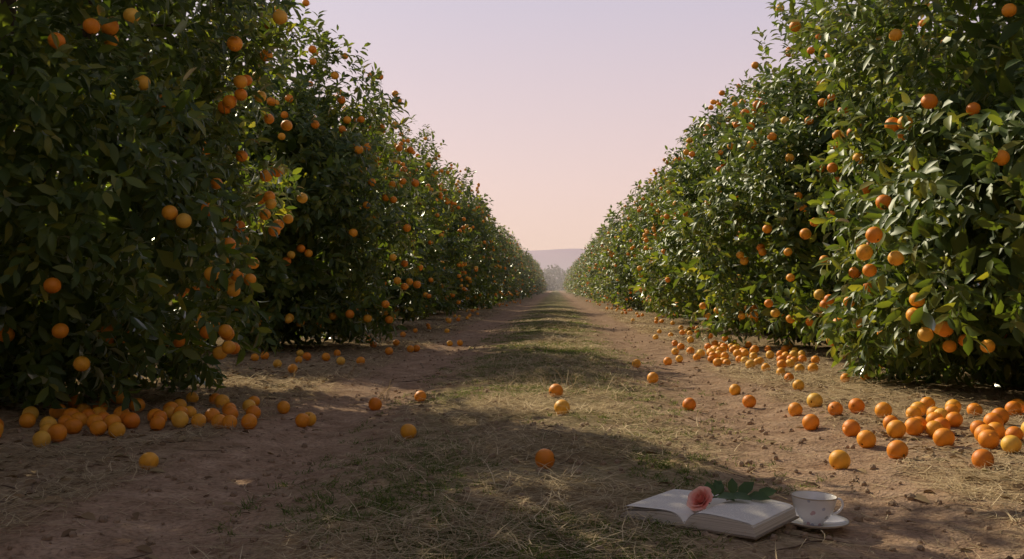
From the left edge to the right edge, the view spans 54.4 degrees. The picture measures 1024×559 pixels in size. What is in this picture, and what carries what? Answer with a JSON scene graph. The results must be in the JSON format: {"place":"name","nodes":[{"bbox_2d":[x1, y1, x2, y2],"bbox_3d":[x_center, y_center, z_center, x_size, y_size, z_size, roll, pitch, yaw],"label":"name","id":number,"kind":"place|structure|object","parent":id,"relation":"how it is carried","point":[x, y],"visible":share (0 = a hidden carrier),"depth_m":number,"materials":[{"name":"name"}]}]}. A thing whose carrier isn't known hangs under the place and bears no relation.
{"place":"outdoors","nodes":[
{"label":"outdoors","id":0,"kind":"place"},
{"bbox_2d":[0,365,1007,558],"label":"fallen twigs","id":1,"kind":"object","parent":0,"point":[806,542],"visible":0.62,"depth_m":3.29,"materials":[{"name":"brown wood"}]},
{"bbox_2d":[0,289,1023,558],"bbox_3d":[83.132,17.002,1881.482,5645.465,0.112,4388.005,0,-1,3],"label":"ground","id":2,"kind":"structure","parent":0,"point":[340,413],"depth_m":3.49,"materials":[{"name":"soil"}]},
{"bbox_2d":[139,452,158,470],"bbox_3d":[-1.200,0.602,3.291,0.064,0.061,0.064,-44,-20,17],"label":"orange","id":3,"kind":"object","parent":2,"relation":"on","point":[149,458],"visible":0.77,"depth_m":3.27,"materials":[{"name":"orange food"}]},
{"bbox_2d":[0,0,307,410],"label":"orange tree","id":4,"kind":"object","parent":2,"relation":"on","point":[85,253],"visible":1,"depth_m":4.53,"materials":[{"name":"green plant"}]},
{"bbox_2d":[0,391,309,447],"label":"fallen orange pile","id":5,"kind":"object","parent":2,"relation":"on","point":[97,420],"visible":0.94,"depth_m":4.21,"materials":[{"name":"orange food"}]},
{"bbox_2d":[106,0,442,353],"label":"orange tree","id":6,"kind":"object","parent":2,"relation":"on","point":[304,268],"visible":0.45,"depth_m":9.28,"materials":[{"name":"green plant"}]},
{"bbox_2d":[305,412,315,425],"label":"orange","id":7,"kind":"object","parent":2,"relation":"on","point":[312,417],"visible":0.58,"depth_m":4.36,"materials":[{"name":"orange food"}]},
{"bbox_2d":[368,397,381,410],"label":"orange","id":8,"kind":"object","parent":2,"relation":"on","point":[374,403],"visible":0.98,"depth_m":4.93,"materials":[{"name":"orange food"}]},
{"bbox_2d":[314,105,460,330],"bbox_3d":[-2.467,-0.840,14.162,3.203,3.337,3.636,0,-1,-29],"label":"orange tree","id":9,"kind":"object","parent":2,"relation":"on","point":[420,299],"visible":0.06,"depth_m":13.78,"materials":[{"name":"green plant"}]},
{"bbox_2d":[400,424,416,439],"bbox_3d":[-0.396,0.583,3.816,0.064,0.061,0.064,23,-13,25],"label":"orange","id":10,"kind":"object","parent":2,"relation":"on","point":[406,430],"visible":0.88,"depth_m":3.79,"materials":[{"name":"orange food"}]},
{"bbox_2d":[414,391,425,402],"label":"orange","id":11,"kind":"object","parent":2,"relation":"on","point":[419,394],"visible":0.98,"depth_m":5.15,"materials":[{"name":"orange food"}]},
{"bbox_2d":[367,114,483,318],"bbox_3d":[-2.413,-1.078,17.889,3.688,3.843,3.538,0,-1,-23],"label":"orange tree","id":12,"kind":"object","parent":2,"relation":"on","point":[452,242],"visible":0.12,"depth_m":17.78,"materials":[{"name":"green plant"}]},
{"bbox_2d":[408,162,498,312],"bbox_3d":[-2.031,-0.886,21.747,3.275,3.523,3.718,0,-1,-21],"label":"orange tree","id":13,"kind":"object","parent":2,"relation":"on","point":[473,224],"visible":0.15,"depth_m":21.42,"materials":[{"name":"green plant"}]},
{"bbox_2d":[418,149,508,309],"bbox_3d":[-2.002,-1.207,25.405,3.590,4.248,3.546,0,-1,-13],"label":"orange tree","id":14,"kind":"object","parent":2,"relation":"on","point":[484,294],"visible":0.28,"depth_m":25.30,"materials":[{"name":"green plant"}]},
{"bbox_2d":[294,336,632,402],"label":"dry stalks","id":15,"kind":"object","parent":2,"relation":"on","point":[498,376],"visible":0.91,"depth_m":5.70,"materials":[{"name":"plant"}]},
{"bbox_2d":[468,235,502,304],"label":"orange tree","id":16,"kind":"object","parent":2,"relation":"on","point":[493,277],"visible":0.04,"depth_m":29.27,"materials":[{"name":"green plant"}]},
{"bbox_2d":[465,204,520,303],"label":"orange tree","id":17,"kind":"object","parent":2,"relation":"on","point":[498,235],"visible":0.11,"depth_m":33.08,"materials":[{"name":"green plant"}]},
{"bbox_2d":[492,235,517,301],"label":"orange tree","id":18,"kind":"object","parent":2,"relation":"on","point":[513,285],"visible":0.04,"depth_m":37.16,"materials":[{"name":"green plant"}]},
{"bbox_2d":[494,227,523,301],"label":"orange tree","id":19,"kind":"object","parent":2,"relation":"on","point":[508,299],"visible":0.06,"depth_m":41.09,"materials":[{"name":"green plant"}]},
{"bbox_2d":[496,223,523,298],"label":"orange tree","id":20,"kind":"object","parent":2,"relation":"on","point":[508,236],"visible":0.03,"depth_m":49.26,"materials":[{"name":"green plant"}]},
{"bbox_2d":[0,308,1023,558],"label":"dry grass","id":21,"kind":"structure","parent":2,"relation":"on","point":[532,448],"depth_m":3.17,"materials":[{"name":"plant"}]},
{"bbox_2d":[0,323,1023,558],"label":"dirt clods","id":22,"kind":"object","parent":2,"relation":"on","point":[104,519],"visible":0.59,"depth_m":3.27,"materials":[{"name":"brown soil"}]},
{"bbox_2d":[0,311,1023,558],"bbox_3d":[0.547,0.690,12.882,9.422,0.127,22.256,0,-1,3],"label":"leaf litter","id":23,"kind":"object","parent":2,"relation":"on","point":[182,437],"visible":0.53,"depth_m":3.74,"materials":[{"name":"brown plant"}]},
{"bbox_2d":[496,232,533,300],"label":"orange tree","id":24,"kind":"object","parent":2,"relation":"on","point":[523,293],"visible":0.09,"depth_m":44.98,"materials":[{"name":"green plant"}]},
{"bbox_2d":[207,310,832,558],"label":"green weeds","id":25,"kind":"object","parent":2,"relation":"on","point":[566,555],"visible":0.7,"depth_m":2.82,"materials":[{"name":"plant"}]},
{"bbox_2d":[506,230,535,297],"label":"orange tree","id":26,"kind":"object","parent":2,"relation":"on","point":[528,256],"visible":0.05,"depth_m":56.48,"materials":[{"name":"green plant"}]},
{"bbox_2d":[513,244,535,280],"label":"orange tree","id":27,"kind":"object","parent":2,"relation":"on","point":[530,266],"visible":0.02,"depth_m":64.36,"materials":[{"name":"green plant"}]},
{"bbox_2d":[515,266,536,296],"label":"orange tree","id":28,"kind":"object","parent":2,"relation":"on","point":[528,275],"visible":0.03,"depth_m":52.66,"materials":[{"name":"green plant"}]},
{"bbox_2d":[524,252,542,293],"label":"orange tree","id":29,"kind":"object","parent":2,"relation":"on","point":[537,269],"visible":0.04,"depth_m":87.62,"materials":[{"name":"green plant"}]},
{"bbox_2d":[532,264,538,291],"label":"orange tree","id":30,"kind":"object","parent":2,"relation":"on","point":[536,286],"visible":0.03,"depth_m":76.32,"materials":[{"name":"green plant"}]},
{"bbox_2d":[530,257,542,293],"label":"orange tree","id":31,"kind":"object","parent":2,"relation":"on","point":[539,278],"visible":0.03,"depth_m":95.84,"materials":[{"name":"green plant"}]},
{"bbox_2d":[535,449,554,468],"bbox_3d":[0.101,0.549,3.044,0.061,0.064,0.064,-11,6,11],"label":"orange","id":32,"kind":"object","parent":2,"relation":"on","point":[545,457],"visible":0.98,"depth_m":3.02,"materials":[{"name":"orange food"}]},
{"bbox_2d":[541,264,566,290],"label":"distant trees","id":33,"kind":"object","parent":2,"relation":"on","point":[552,274],"visible":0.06,"depth_m":255.70,"materials":[{"name":"grey plant"}]},
{"bbox_2d":[549,384,562,397],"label":"orange","id":34,"kind":"object","parent":2,"relation":"on","point":[557,389],"visible":0.96,"depth_m":4.89,"materials":[{"name":"orange food"}]},
{"bbox_2d":[554,399,569,414],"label":"orange","id":35,"kind":"object","parent":2,"relation":"on","point":[561,405],"visible":0.97,"depth_m":4.24,"materials":[{"name":"orange food"}]},
{"bbox_2d":[251,300,883,382],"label":"fallen oranges","id":36,"kind":"object","parent":2,"relation":"on","point":[715,353],"visible":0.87,"depth_m":8.18,"materials":[{"name":"orange food"}]},
{"bbox_2d":[566,269,572,292],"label":"orange tree","id":37,"kind":"object","parent":2,"relation":"on","point":[571,290],"visible":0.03,"depth_m":91.05,"materials":[{"name":"green plant"}]},
{"bbox_2d":[564,260,578,287],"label":"orange tree","id":38,"kind":"object","parent":2,"relation":"on","point":[566,279],"visible":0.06,"depth_m":102.89,"materials":[{"name":"green plant"}]},
{"bbox_2d":[567,242,590,297],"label":"orange tree","id":39,"kind":"object","parent":2,"relation":"on","point":[575,278],"visible":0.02,"depth_m":55.58,"materials":[{"name":"green plant"}]},
{"bbox_2d":[580,259,595,291],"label":"orange tree","id":40,"kind":"object","parent":2,"relation":"on","point":[582,284],"visible":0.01,"depth_m":44.73,"materials":[{"name":"green plant"}]},
{"bbox_2d":[575,239,601,296],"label":"orange tree","id":41,"kind":"object","parent":2,"relation":"on","point":[584,264],"visible":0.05,"depth_m":52.07,"materials":[{"name":"green plant"}]},
{"bbox_2d":[570,225,611,297],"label":"orange tree","id":42,"kind":"object","parent":2,"relation":"on","point":[576,281],"visible":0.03,"depth_m":48.01,"materials":[{"name":"green plant"}]},
{"bbox_2d":[582,224,613,301],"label":"orange tree","id":43,"kind":"object","parent":2,"relation":"on","point":[592,294],"visible":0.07,"depth_m":40.27,"materials":[{"name":"green plant"}]},
{"bbox_2d":[581,222,621,296],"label":"orange tree","id":44,"kind":"object","parent":2,"relation":"on","point":[596,254],"visible":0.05,"depth_m":36.28,"materials":[{"name":"green plant"}]},
{"bbox_2d":[591,212,636,306],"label":"orange tree","id":45,"kind":"object","parent":2,"relation":"on","point":[611,297],"visible":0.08,"depth_m":28.70,"materials":[{"name":"green plant"}]},
{"bbox_2d":[581,192,655,304],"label":"orange tree","id":46,"kind":"object","parent":2,"relation":"on","point":[589,267],"visible":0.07,"depth_m":32.45,"materials":[{"name":"green plant"}]},
{"bbox_2d":[592,168,669,311],"bbox_3d":[3.848,-0.965,24.905,3.648,3.782,3.694,0,-1,-6],"label":"orange tree","id":47,"kind":"object","parent":2,"relation":"on","point":[625,274],"visible":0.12,"depth_m":24.82,"materials":[{"name":"green plant"}]},
{"bbox_2d":[632,359,640,367],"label":"orange","id":48,"kind":"object","parent":2,"relation":"on","point":[636,362],"visible":0.98,"depth_m":7.54,"materials":[{"name":"orange food"}]},
{"bbox_2d":[611,157,692,313],"bbox_3d":[3.805,-0.935,20.858,3.166,3.620,3.594,0,-1,-12],"label":"orange tree","id":49,"kind":"object","parent":2,"relation":"on","point":[639,225],"visible":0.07,"depth_m":20.62,"materials":[{"name":"green plant"}]},
{"bbox_2d":[647,372,658,383],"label":"orange","id":50,"kind":"object","parent":2,"relation":"on","point":[652,377],"visible":1,"depth_m":6.01,"materials":[{"name":"orange food"}]},
{"bbox_2d":[663,357,671,364],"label":"orange","id":51,"kind":"object","parent":2,"relation":"on","point":[667,360],"visible":0.98,"depth_m":7.82,"materials":[{"name":"orange food"}]},
{"bbox_2d":[629,127,712,320],"bbox_3d":[3.734,-0.954,16.942,3.425,3.537,3.286,0,-1,26],"label":"orange tree","id":52,"kind":"object","parent":2,"relation":"on","point":[656,217],"visible":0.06,"depth_m":17.03,"materials":[{"name":"green plant"}]},
{"bbox_2d":[682,398,695,410],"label":"orange","id":53,"kind":"object","parent":2,"relation":"on","point":[688,404],"visible":0.94,"depth_m":4.75,"materials":[{"name":"orange food"}]},
{"bbox_2d":[618,489,799,539],"bbox_3d":[0.472,0.554,2.396,0.354,0.041,0.262,0,-1,37],"label":"open book","id":54,"kind":"object","parent":2,"relation":"on","point":[753,519],"visible":0.83,"depth_m":2.32,"materials":[{"name":"paper"}]},
{"bbox_2d":[686,478,776,510],"bbox_3d":[0.532,0.518,2.404,0.236,0.064,0.080,0,-1,-17],"label":"rose","id":55,"kind":"object","parent":54,"relation":"on","point":[700,498],"visible":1,"depth_m":2.40,"materials":[{"name":"pink plant"}]},
{"bbox_2d":[629,65,816,335],"bbox_3d":[3.436,-1.014,12.950,3.445,3.684,3.911,0,-1,-40],"label":"orange tree","id":56,"kind":"object","parent":2,"relation":"on","point":[685,186],"visible":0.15,"depth_m":12.54,"materials":[{"name":"green plant"}]},
{"bbox_2d":[729,384,740,394],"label":"orange","id":57,"kind":"object","parent":2,"relation":"on","point":[734,389],"visible":1,"depth_m":5.52,"materials":[{"name":"orange food"}]},
{"bbox_2d":[742,395,755,407],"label":"orange","id":58,"kind":"object","parent":2,"relation":"on","point":[748,401],"visible":1,"depth_m":4.86,"materials":[{"name":"orange food"}]},
{"bbox_2d":[788,402,802,416],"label":"orange","id":59,"kind":"object","parent":2,"relation":"on","point":[795,409],"visible":0.98,"depth_m":4.50,"materials":[{"name":"orange food"}]},
{"bbox_2d":[793,380,803,390],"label":"orange","id":60,"kind":"object","parent":2,"relation":"on","point":[798,384],"visible":0.97,"depth_m":5.57,"materials":[{"name":"orange food"}]},
{"bbox_2d":[795,364,804,372],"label":"orange","id":61,"kind":"object","parent":2,"relation":"on","point":[799,367],"visible":0.85,"depth_m":6.89,"materials":[{"name":"food"}]},
{"bbox_2d":[802,414,819,429],"bbox_3d":[1.230,0.588,4.094,0.071,0.071,0.068,-30,48,-16],"label":"orange","id":62,"kind":"object","parent":2,"relation":"on","point":[810,421],"visible":1,"depth_m":4.07,"materials":[{"name":"orange food"}]},
{"bbox_2d":[807,393,822,407],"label":"orange","id":63,"kind":"object","parent":2,"relation":"on","point":[814,400],"visible":0.97,"depth_m":4.68,"materials":[{"name":"food"}]},
{"bbox_2d":[790,490,849,529],"bbox_3d":[0.743,0.569,2.454,0.173,0.076,0.173,2,0,-7],"label":"teacup and saucer","id":64,"kind":"object","parent":2,"relation":"on","point":[813,509],"visible":0.95,"depth_m":2.43,"materials":[{"name":"white ceramic"}]},
{"bbox_2d":[828,402,842,415],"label":"orange","id":65,"kind":"object","parent":2,"relation":"on","point":[835,408],"visible":0.98,"depth_m":4.35,"materials":[{"name":"orange food"}]},
{"bbox_2d":[829,450,850,469],"bbox_3d":[1.082,0.596,3.286,0.067,0.070,0.070,-38,39,-23],"label":"orange","id":66,"kind":"object","parent":2,"relation":"on","point":[839,459],"visible":0.96,"depth_m":3.26,"materials":[{"name":"orange food"}]},
{"bbox_2d":[669,0,1018,345],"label":"orange tree","id":67,"kind":"object","parent":2,"relation":"on","point":[791,139],"visible":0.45,"depth_m":8.94,"materials":[{"name":"green plant"}]},
{"bbox_2d":[857,430,875,447],"bbox_3d":[1.286,0.580,3.612,0.069,0.069,0.066,32,50,32],"label":"orange","id":68,"kind":"object","parent":2,"relation":"on","point":[866,438],"visible":1,"depth_m":3.59,"materials":[{"name":"orange food"}]},
{"bbox_2d":[887,440,907,459],"bbox_3d":[1.306,0.579,3.370,0.071,0.071,0.067,-9,25,-17],"label":"orange","id":69,"kind":"object","parent":2,"relation":"on","point":[896,449],"visible":0.92,"depth_m":3.35,"materials":[{"name":"orange food"}]},
{"bbox_2d":[772,0,1023,389],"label":"orange tree","id":70,"kind":"object","parent":2,"relation":"on","point":[939,223],"visible":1,"depth_m":5.15,"materials":[{"name":"green plant"}]},
{"bbox_2d":[842,397,1023,453],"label":"fallen orange pile","id":71,"kind":"object","parent":2,"relation":"on","point":[989,431],"visible":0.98,"depth_m":3.86,"materials":[{"name":"orange food"}]},
{"bbox_2d":[971,449,993,469],"bbox_3d":[1.490,0.571,3.153,0.068,0.068,0.065,3,-9,-42],"label":"orange","id":72,"kind":"object","parent":2,"relation":"on","point":[979,457],"visible":0.92,"depth_m":3.13,"materials":[{"name":"orange food"}]},
{"bbox_2d":[57,0,1006,250],"label":"sky","id":73,"kind":"structure","parent":0,"point":[557,108],"materials":[{"name":"pink"}]},
{"bbox_2d":[522,249,585,286],"bbox_3d":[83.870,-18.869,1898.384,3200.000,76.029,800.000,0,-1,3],"label":"hills","id":74,"kind":"structure","parent":0,"point":[564,259],"depth_m":1738.63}
]}

